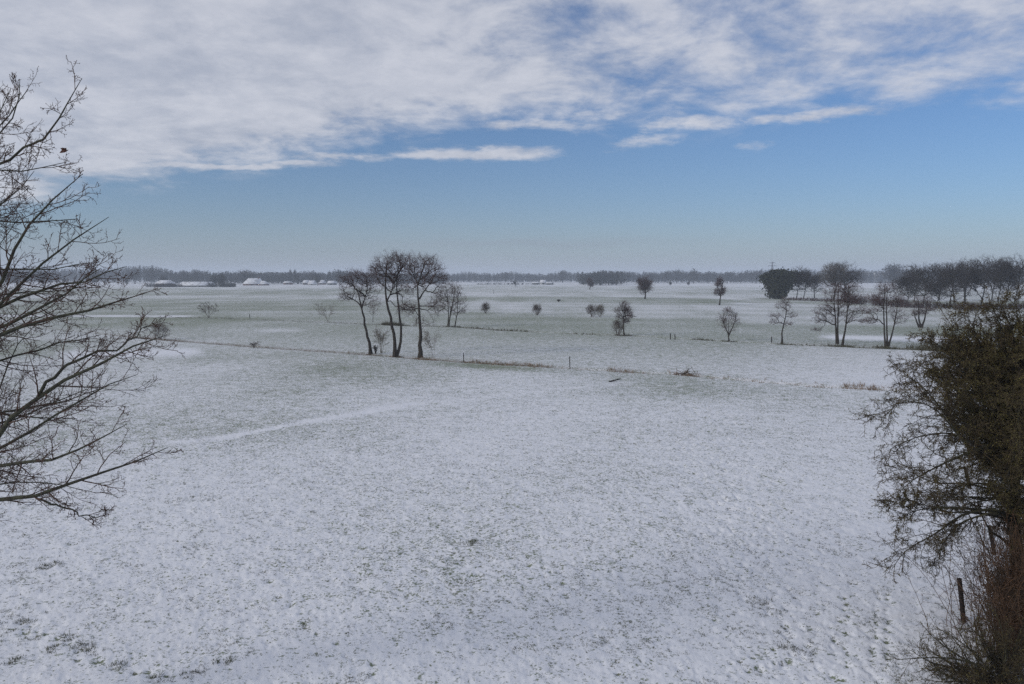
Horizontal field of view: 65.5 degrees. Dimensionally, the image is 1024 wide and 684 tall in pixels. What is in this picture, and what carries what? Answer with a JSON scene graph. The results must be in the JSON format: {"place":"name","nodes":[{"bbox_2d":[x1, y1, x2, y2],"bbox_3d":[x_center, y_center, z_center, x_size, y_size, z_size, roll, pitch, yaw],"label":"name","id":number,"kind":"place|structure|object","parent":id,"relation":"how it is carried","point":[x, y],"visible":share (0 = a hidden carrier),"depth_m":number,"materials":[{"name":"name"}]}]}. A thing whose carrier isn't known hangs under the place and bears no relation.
{"place":"outdoors","nodes":[
{"label":"outdoors","id":0,"kind":"place"},
{"bbox_2d":[0,279,1023,683],"bbox_3d":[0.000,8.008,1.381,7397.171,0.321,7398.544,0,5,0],"label":"ground","id":1,"kind":"structure","parent":0,"point":[144,639],"depth_m":29.42,"materials":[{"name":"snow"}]},
{"bbox_2d":[5,270,30,284],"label":"tree","id":2,"kind":"object","parent":1,"relation":"on","point":[13,277],"visible":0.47,"depth_m":705.80,"materials":[{"name":"plant"}]},
{"bbox_2d":[34,271,53,284],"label":"tree","id":3,"kind":"object","parent":1,"relation":"on","point":[36,278],"visible":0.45,"depth_m":708.26,"materials":[{"name":"plant"}]},
{"bbox_2d":[0,55,185,529],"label":"oak tree","id":4,"kind":"object","parent":1,"relation":"on","point":[29,406],"visible":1,"depth_m":11.81,"materials":[{"name":"brown plant"}]},
{"bbox_2d":[85,270,103,284],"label":"tree","id":5,"kind":"object","parent":1,"relation":"on","point":[93,275],"visible":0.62,"depth_m":786.99,"materials":[{"name":"plant"}]},
{"bbox_2d":[0,265,235,283],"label":"distant wood","id":6,"kind":"object","parent":1,"relation":"on","point":[174,277],"visible":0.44,"depth_m":1071.97,"materials":[{"name":"plant"}]},
{"bbox_2d":[125,268,142,283],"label":"tree","id":7,"kind":"object","parent":1,"relation":"on","point":[135,276],"visible":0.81,"depth_m":944.59,"materials":[{"name":"plant"}]},
{"bbox_2d":[143,268,158,283],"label":"tree","id":8,"kind":"object","parent":1,"relation":"on","point":[149,274],"visible":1,"depth_m":932.06,"materials":[{"name":"plant"}]},
{"bbox_2d":[150,323,170,339],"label":"bare bush","id":9,"kind":"object","parent":1,"relation":"on","point":[159,329],"visible":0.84,"depth_m":102.67,"materials":[{"name":"plant"}]},
{"bbox_2d":[158,275,167,280],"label":"tree","id":10,"kind":"object","parent":1,"relation":"on","point":[162,277],"visible":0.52,"depth_m":745.54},
{"bbox_2d":[145,282,181,286],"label":"hedge","id":11,"kind":"object","parent":1,"relation":"on","point":[163,285],"visible":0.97,"depth_m":645.38,"materials":[{"name":"plant"}]},
{"bbox_2d":[155,280,175,286],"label":"barn","id":12,"kind":"structure","parent":1,"relation":"on","point":[159,282],"depth_m":652.83,"materials":[{"name":"brick"}]},
{"bbox_2d":[178,272,189,281],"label":"tree","id":13,"kind":"object","parent":1,"relation":"on","point":[184,277],"visible":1,"depth_m":886.06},
{"bbox_2d":[190,272,200,281],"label":"tree","id":14,"kind":"object","parent":1,"relation":"on","point":[195,275],"visible":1,"depth_m":885.77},
{"bbox_2d":[180,282,212,286],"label":"long barn","id":15,"kind":"structure","parent":1,"relation":"on","point":[193,284],"depth_m":664.88,"materials":[{"name":"paint"}]},
{"bbox_2d":[198,302,218,317],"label":"bare bush","id":16,"kind":"object","parent":1,"relation":"on","point":[207,306],"visible":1,"depth_m":157.48,"materials":[{"name":"plant"}]},
{"bbox_2d":[209,275,217,282],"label":"tree","id":17,"kind":"object","parent":1,"relation":"on","point":[213,277],"visible":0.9,"depth_m":675.47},
{"bbox_2d":[206,282,234,286],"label":"hedge","id":18,"kind":"object","parent":1,"relation":"on","point":[213,284],"visible":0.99,"depth_m":645.14,"materials":[{"name":"plant"}]},
{"bbox_2d":[215,273,227,282],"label":"tree","id":19,"kind":"object","parent":1,"relation":"on","point":[221,278],"visible":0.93,"depth_m":655.71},
{"bbox_2d":[235,269,255,281],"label":"tree","id":20,"kind":"object","parent":1,"relation":"on","point":[245,275],"visible":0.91,"depth_m":842.87,"materials":[{"name":"plant"}]},
{"bbox_2d":[242,277,261,284],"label":"farmhouse","id":21,"kind":"object","parent":1,"relation":"on","point":[253,281],"visible":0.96,"depth_m":774.11,"materials":[{"name":"brick"}]},
{"bbox_2d":[260,281,268,285],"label":"farm shed","id":22,"kind":"structure","parent":1,"relation":"on","point":[263,283],"depth_m":772.21,"materials":[{"name":"brick"}]},
{"bbox_2d":[283,281,292,284],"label":"house","id":23,"kind":"structure","parent":1,"relation":"on","point":[287,282],"depth_m":866.37,"materials":[{"name":"brick"}]},
{"bbox_2d":[308,271,315,279],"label":"tree","id":24,"kind":"object","parent":1,"relation":"on","point":[313,274],"visible":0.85,"depth_m":864.57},
{"bbox_2d":[308,280,316,284],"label":"house","id":25,"kind":"structure","parent":1,"relation":"on","point":[312,282],"depth_m":827.28,"materials":[{"name":"paint"}]},
{"bbox_2d":[314,274,320,285],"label":"tree","id":26,"kind":"object","parent":1,"relation":"on","point":[317,278],"visible":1,"depth_m":738.93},
{"bbox_2d":[318,280,325,284],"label":"house","id":27,"kind":"structure","parent":1,"relation":"on","point":[322,282],"depth_m":856.00,"materials":[{"name":"brick"}]},
{"bbox_2d":[315,302,336,321],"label":"bare bush","id":28,"kind":"object","parent":1,"relation":"on","point":[320,313],"visible":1,"depth_m":141.74,"materials":[{"name":"plant"}]},
{"bbox_2d":[327,281,336,284],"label":"house","id":29,"kind":"structure","parent":1,"relation":"on","point":[331,282],"depth_m":826.51,"materials":[{"name":"paint"}]},
{"bbox_2d":[335,270,345,281],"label":"tree","id":30,"kind":"object","parent":1,"relation":"on","point":[337,275],"visible":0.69,"depth_m":864.62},
{"bbox_2d":[233,268,449,283],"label":"distant wood","id":31,"kind":"object","parent":1,"relation":"on","point":[274,278],"visible":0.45,"depth_m":913.94,"materials":[{"name":"plant"}]},
{"bbox_2d":[335,268,384,353],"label":"alder tree","id":32,"kind":"object","parent":1,"relation":"on","point":[349,282],"visible":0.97,"depth_m":83.05,"materials":[{"name":"brown plant"}]},
{"bbox_2d":[372,326,390,352],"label":"twiggy shrub","id":33,"kind":"object","parent":1,"relation":"on","point":[380,337],"visible":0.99,"depth_m":84.33,"materials":[{"name":"plant"}]},
{"bbox_2d":[367,248,416,357],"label":"alder tree","id":34,"kind":"object","parent":1,"relation":"on","point":[386,268],"visible":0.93,"depth_m":80.14,"materials":[{"name":"brown plant"}]},
{"bbox_2d":[392,251,451,357],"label":"alder tree","id":35,"kind":"object","parent":1,"relation":"on","point":[420,271],"visible":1,"depth_m":79.16,"materials":[{"name":"brown plant"}]},
{"bbox_2d":[416,329,439,355],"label":"twiggy shrub","id":36,"kind":"object","parent":1,"relation":"on","point":[426,339],"visible":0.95,"depth_m":80.76,"materials":[{"name":"plant"}]},
{"bbox_2d":[429,282,463,326],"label":"bare tree","id":37,"kind":"object","parent":1,"relation":"on","point":[452,304],"visible":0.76,"depth_m":128.84,"materials":[{"name":"brown plant"}]},
{"bbox_2d":[444,282,468,326],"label":"bare tree","id":38,"kind":"object","parent":1,"relation":"on","point":[457,306],"visible":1,"depth_m":127.68,"materials":[{"name":"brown wood"}]},
{"bbox_2d":[480,301,490,312],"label":"bare bush","id":39,"kind":"object","parent":1,"relation":"on","point":[485,307],"visible":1,"depth_m":177.26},
{"bbox_2d":[477,282,532,284],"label":"hedge","id":40,"kind":"object","parent":1,"relation":"on","point":[501,284],"visible":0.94,"depth_m":865.82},
{"bbox_2d":[502,272,508,282],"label":"tree","id":41,"kind":"object","parent":1,"relation":"on","point":[506,276],"visible":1,"depth_m":1143.63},
{"bbox_2d":[446,270,583,283],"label":"distant wood","id":42,"kind":"object","parent":1,"relation":"on","point":[518,277],"visible":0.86,"depth_m":1221.53,"materials":[{"name":"plant"}]},
{"bbox_2d":[131,335,914,391],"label":"ditch reeds","id":43,"kind":"object","parent":1,"relation":"on","point":[625,371],"visible":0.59,"depth_m":70.72,"materials":[{"name":"plant"}]},
{"bbox_2d":[531,303,541,314],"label":"bare bush","id":44,"kind":"object","parent":1,"relation":"on","point":[535,307],"visible":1,"depth_m":168.84,"materials":[{"name":"plant"}]},
{"bbox_2d":[540,280,545,284],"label":"cottage","id":45,"kind":"structure","parent":1,"relation":"on","point":[542,282],"depth_m":866.37,"materials":[{"name":"paint"}]},
{"bbox_2d":[146,317,944,350],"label":"bank sedge","id":46,"kind":"object","parent":1,"relation":"on","point":[699,338],"visible":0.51,"depth_m":96.21,"materials":[{"name":"plant"}]},
{"bbox_2d":[558,270,567,282],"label":"tree","id":47,"kind":"object","parent":1,"relation":"on","point":[562,275],"visible":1,"depth_m":1125.79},
{"bbox_2d":[586,278,593,288],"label":"tree","id":48,"kind":"object","parent":1,"relation":"on","point":[590,282],"visible":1,"depth_m":524.98,"materials":[{"name":"plant"}]},
{"bbox_2d":[585,304,597,316],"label":"bare bush","id":49,"kind":"object","parent":1,"relation":"on","point":[590,308],"visible":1,"depth_m":161.19,"materials":[{"name":"plant"}]},
{"bbox_2d":[595,304,604,316],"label":"bare bush","id":50,"kind":"object","parent":1,"relation":"on","point":[600,307],"visible":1,"depth_m":161.32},
{"bbox_2d":[612,318,624,334],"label":"bare bush","id":51,"kind":"object","parent":1,"relation":"on","point":[616,324],"visible":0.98,"depth_m":109.97,"materials":[{"name":"plant"}]},
{"bbox_2d":[611,299,635,335],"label":"crooked tree","id":52,"kind":"object","parent":1,"relation":"on","point":[628,315],"visible":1,"depth_m":109.02,"materials":[{"name":"plant"}]},
{"bbox_2d":[634,275,654,298],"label":"bare tree","id":53,"kind":"object","parent":1,"relation":"on","point":[644,285],"visible":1,"depth_m":295.32,"materials":[{"name":"plant"}]},
{"bbox_2d":[647,273,656,283],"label":"tree","id":54,"kind":"object","parent":1,"relation":"on","point":[651,276],"visible":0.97,"depth_m":984.63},
{"bbox_2d":[662,271,672,282],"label":"tree","id":55,"kind":"object","parent":1,"relation":"on","point":[666,274],"visible":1,"depth_m":1042.79,"materials":[{"name":"plant"}]},
{"bbox_2d":[581,268,766,284],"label":"distant wood","id":56,"kind":"object","parent":1,"relation":"on","point":[599,278],"visible":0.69,"depth_m":1060.65,"materials":[{"name":"plant"}]},
{"bbox_2d":[673,271,681,282],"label":"tree","id":57,"kind":"object","parent":1,"relation":"on","point":[676,276],"visible":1,"depth_m":1042.45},
{"bbox_2d":[675,367,697,376],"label":"brushwood heap","id":58,"kind":"object","parent":1,"relation":"on","point":[685,371],"visible":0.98,"depth_m":65.44,"materials":[{"name":"brown plant"}]},
{"bbox_2d":[689,269,698,283],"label":"tree","id":59,"kind":"object","parent":1,"relation":"on","point":[695,272],"visible":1,"depth_m":985.29,"materials":[{"name":"plant"}]},
{"bbox_2d":[704,273,711,280],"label":"tree","id":60,"kind":"object","parent":1,"relation":"on","point":[707,277],"visible":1,"depth_m":1013.16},
{"bbox_2d":[712,276,726,304],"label":"bare tree","id":61,"kind":"object","parent":1,"relation":"on","point":[722,290],"visible":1,"depth_m":228.67,"materials":[{"name":"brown wood"}]},
{"bbox_2d":[723,272,731,280],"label":"tree","id":62,"kind":"object","parent":1,"relation":"on","point":[727,275],"visible":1,"depth_m":1012.91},
{"bbox_2d":[714,306,741,340],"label":"bare tree","id":63,"kind":"object","parent":1,"relation":"on","point":[724,320],"visible":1,"depth_m":99.85,"materials":[{"name":"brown wood"}]},
{"bbox_2d":[738,273,743,283],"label":"tree","id":64,"kind":"object","parent":1,"relation":"on","point":[741,276],"visible":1,"depth_m":1013.49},
{"bbox_2d":[750,270,761,283],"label":"tree","id":65,"kind":"object","parent":1,"relation":"on","point":[755,275],"visible":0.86,"depth_m":1012.83,"materials":[{"name":"plant"}]},
{"bbox_2d":[756,267,799,298],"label":"ivied tree","id":66,"kind":"object","parent":1,"relation":"on","point":[777,284],"visible":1,"depth_m":293.78,"materials":[{"name":"plant"}]},
{"bbox_2d":[767,296,797,342],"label":"bare tree","id":67,"kind":"object","parent":1,"relation":"on","point":[777,317],"visible":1,"depth_m":97.00,"materials":[{"name":"plant"}]},
{"bbox_2d":[790,266,810,298],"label":"bare tree","id":68,"kind":"object","parent":1,"relation":"on","point":[798,280],"visible":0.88,"depth_m":293.91,"materials":[{"name":"brown plant"}]},
{"bbox_2d":[796,266,814,297],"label":"bare tree","id":69,"kind":"object","parent":1,"relation":"on","point":[805,275],"visible":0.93,"depth_m":294.18,"materials":[{"name":"brown plant"}]},
{"bbox_2d":[806,272,822,297],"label":"bare tree","id":70,"kind":"object","parent":1,"relation":"on","point":[815,285],"visible":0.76,"depth_m":308.05,"materials":[{"name":"plant"}]},
{"bbox_2d":[787,296,842,301],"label":"hedge","id":71,"kind":"object","parent":1,"relation":"on","point":[807,299],"visible":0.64,"depth_m":268.11,"materials":[{"name":"plant"}]},
{"bbox_2d":[811,282,854,343],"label":"bare tree","id":72,"kind":"object","parent":1,"relation":"on","point":[832,309],"visible":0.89,"depth_m":95.00,"materials":[{"name":"plant"}]},
{"bbox_2d":[817,261,851,298],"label":"bare tree","id":73,"kind":"object","parent":1,"relation":"on","point":[830,277],"visible":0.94,"depth_m":281.99,"materials":[{"name":"brown plant"}]},
{"bbox_2d":[826,260,864,290],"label":"bare tree","id":74,"kind":"object","parent":1,"relation":"on","point":[853,277],"visible":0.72,"depth_m":282.75,"materials":[{"name":"brown plant"}]},
{"bbox_2d":[832,281,869,345],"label":"bare tree","id":75,"kind":"object","parent":1,"relation":"on","point":[850,297],"visible":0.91,"depth_m":93.03,"materials":[{"name":"plant"}]},
{"bbox_2d":[841,290,867,303],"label":"hedge","id":76,"kind":"object","parent":1,"relation":"on","point":[861,299],"visible":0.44,"depth_m":236.23,"materials":[{"name":"plant"}]},
{"bbox_2d":[854,270,869,283],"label":"tree","id":77,"kind":"object","parent":1,"relation":"on","point":[864,277],"visible":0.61,"depth_m":944.27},
{"bbox_2d":[859,272,899,282],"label":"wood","id":78,"kind":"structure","parent":1,"relation":"on","point":[880,281],"depth_m":1115.83,"materials":[{"name":"plant"}]},
{"bbox_2d":[860,281,912,347],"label":"bare tree","id":79,"kind":"object","parent":1,"relation":"on","point":[884,291],"visible":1,"depth_m":90.72,"materials":[{"name":"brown wood"}]},
{"bbox_2d":[863,292,913,306],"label":"thicket","id":80,"kind":"object","parent":1,"relation":"on","point":[903,302],"visible":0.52,"depth_m":215.73,"materials":[{"name":"plant"}]},
{"bbox_2d":[878,262,907,284],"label":"tree","id":81,"kind":"object","parent":1,"relation":"on","point":[892,272],"visible":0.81,"depth_m":745.01,"materials":[{"name":"plant"}]},
{"bbox_2d":[764,269,1023,282],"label":"distant wood","id":82,"kind":"object","parent":1,"relation":"on","point":[871,276],"visible":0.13,"depth_m":1100.61,"materials":[{"name":"plant"}]},
{"bbox_2d":[893,273,907,279],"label":"tree","id":83,"kind":"object","parent":1,"relation":"on","point":[900,275],"visible":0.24,"depth_m":709.57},
{"bbox_2d":[889,274,921,299],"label":"bare tree","id":84,"kind":"object","parent":1,"relation":"on","point":[901,283],"visible":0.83,"depth_m":220.37,"materials":[{"name":"plant"}]},
{"bbox_2d":[908,265,929,300],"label":"bare tree","id":85,"kind":"object","parent":1,"relation":"on","point":[918,271],"visible":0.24,"depth_m":272.18,"materials":[{"name":"brown plant"}]},
{"bbox_2d":[907,294,934,327],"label":"bare tree","id":86,"kind":"object","parent":1,"relation":"on","point":[919,325],"visible":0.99,"depth_m":126.57,"materials":[{"name":"plant"}]},
{"bbox_2d":[902,260,943,307],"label":"bare tree","id":87,"kind":"object","parent":1,"relation":"on","point":[928,273],"visible":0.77,"depth_m":208.56,"materials":[{"name":"brown plant"}]},
{"bbox_2d":[848,284,1023,586],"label":"hawthorn tree","id":88,"kind":"object","parent":1,"relation":"on","point":[990,423],"visible":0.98,"depth_m":16.90,"materials":[{"name":"brown plant"}]},
{"bbox_2d":[923,277,948,308],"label":"bare tree","id":89,"kind":"object","parent":1,"relation":"on","point":[935,289],"visible":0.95,"depth_m":202.14,"materials":[{"name":"plant"}]},
{"bbox_2d":[928,263,945,300],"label":"bare tree","id":90,"kind":"object","parent":1,"relation":"on","point":[937,265],"visible":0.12,"depth_m":271.53,"materials":[{"name":"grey plant"}]},
{"bbox_2d":[879,492,1023,661],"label":"bramble","id":91,"kind":"object","parent":1,"relation":"on","point":[1008,589],"visible":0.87,"depth_m":16.81,"materials":[{"name":"plant"}]},
{"bbox_2d":[880,597,1023,683],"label":"thorn bush","id":92,"kind":"object","parent":1,"relation":"on","point":[975,674],"visible":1,"depth_m":15.36,"materials":[{"name":"brown plant"}]},
{"bbox_2d":[936,264,967,308],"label":"bare tree","id":93,"kind":"object","parent":1,"relation":"on","point":[949,282],"visible":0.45,"depth_m":202.27,"materials":[{"name":"brown plant"}]},
{"bbox_2d":[937,260,973,309],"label":"bare tree","id":94,"kind":"object","parent":1,"relation":"on","point":[953,274],"visible":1,"depth_m":196.04,"materials":[{"name":"grey plant"}]},
{"bbox_2d":[955,578,965,622],"bbox_3d":[10.454,6.082,18.563,0.316,1.180,0.114,0,5,0],"label":"fence post","id":95,"kind":"object","parent":1,"relation":"on","point":[960,593],"visible":0.72,"depth_m":18.52,"materials":[{"name":"brown wood"}]},
{"bbox_2d":[901,301,1023,308],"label":"hedge","id":96,"kind":"object","parent":1,"relation":"on","point":[938,303],"visible":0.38,"depth_m":206.26,"materials":[{"name":"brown wood"}]},
{"bbox_2d":[954,261,977,293],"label":"bare tree","id":97,"kind":"object","parent":1,"relation":"on","point":[966,271],"visible":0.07,"depth_m":272.12,"materials":[{"name":"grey plant"}]},
{"bbox_2d":[947,612,987,632],"bbox_3d":[10.586,6.394,17.984,1.432,0.341,1.220,0,5,0],"label":"bramble","id":98,"kind":"object","parent":1,"relation":"on","point":[963,623],"visible":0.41,"depth_m":18.23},
{"bbox_2d":[951,256,985,300],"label":"bare tree","id":99,"kind":"object","parent":1,"relation":"on","point":[966,275],"visible":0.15,"depth_m":221.16,"materials":[{"name":"grey plant"}]},
{"bbox_2d":[953,300,986,310],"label":"bush","id":100,"kind":"object","parent":1,"relation":"on","point":[957,307],"visible":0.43,"depth_m":191.84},
{"bbox_2d":[949,565,995,598],"bbox_3d":[12.055,6.068,19.740,2.079,0.826,1.787,-4,6,-39],"label":"bramble","id":101,"kind":"object","parent":1,"relation":"on","point":[976,584],"visible":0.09,"depth_m":20.16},
{"bbox_2d":[960,253,1002,307],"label":"bare tree","id":102,"kind":"object","parent":1,"relation":"on","point":[975,277],"visible":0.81,"depth_m":201.70,"materials":[{"name":"grey plant"}]},
{"bbox_2d":[950,514,1023,593],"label":"bramble","id":103,"kind":"object","parent":1,"relation":"on","point":[989,548],"visible":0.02,"depth_m":19.14,"materials":[{"name":"plant"}]},
{"bbox_2d":[986,525,995,554],"bbox_3d":[13.863,5.799,23.037,0.369,1.026,0.114,0,5,0],"label":"fence post","id":104,"kind":"object","parent":1,"relation":"on","point":[991,541],"visible":0.37,"depth_m":23.00,"materials":[{"name":"brown wood"}]},
{"bbox_2d":[979,259,1007,300],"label":"bare tree","id":105,"kind":"object","parent":1,"relation":"on","point":[991,278],"visible":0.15,"depth_m":273.00,"materials":[{"name":"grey plant"}]},
{"bbox_2d":[981,259,1015,303],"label":"bare tree","id":106,"kind":"object","parent":1,"relation":"on","point":[1002,271],"visible":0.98,"depth_m":196.18,"materials":[{"name":"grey plant"}]},
{"bbox_2d":[991,260,1021,301],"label":"bare tree","id":107,"kind":"object","parent":1,"relation":"on","point":[1007,279],"visible":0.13,"depth_m":262.04,"materials":[{"name":"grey plant"}]},
{"bbox_2d":[994,252,1023,309],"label":"bare tree","id":108,"kind":"object","parent":1,"relation":"on","point":[1017,278],"visible":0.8,"depth_m":196.53,"materials":[{"name":"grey plant"}]},
{"bbox_2d":[1012,262,1023,293],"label":"bare tree","id":109,"kind":"object","parent":1,"relation":"on","point":[1020,277],"visible":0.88,"depth_m":193.21,"materials":[{"name":"grey plant"}]},
{"bbox_2d":[0,0,1023,278],"label":"sky","id":110,"kind":"structure","parent":0,"point":[544,137],"materials":[{"name":"blue"}]}
]}

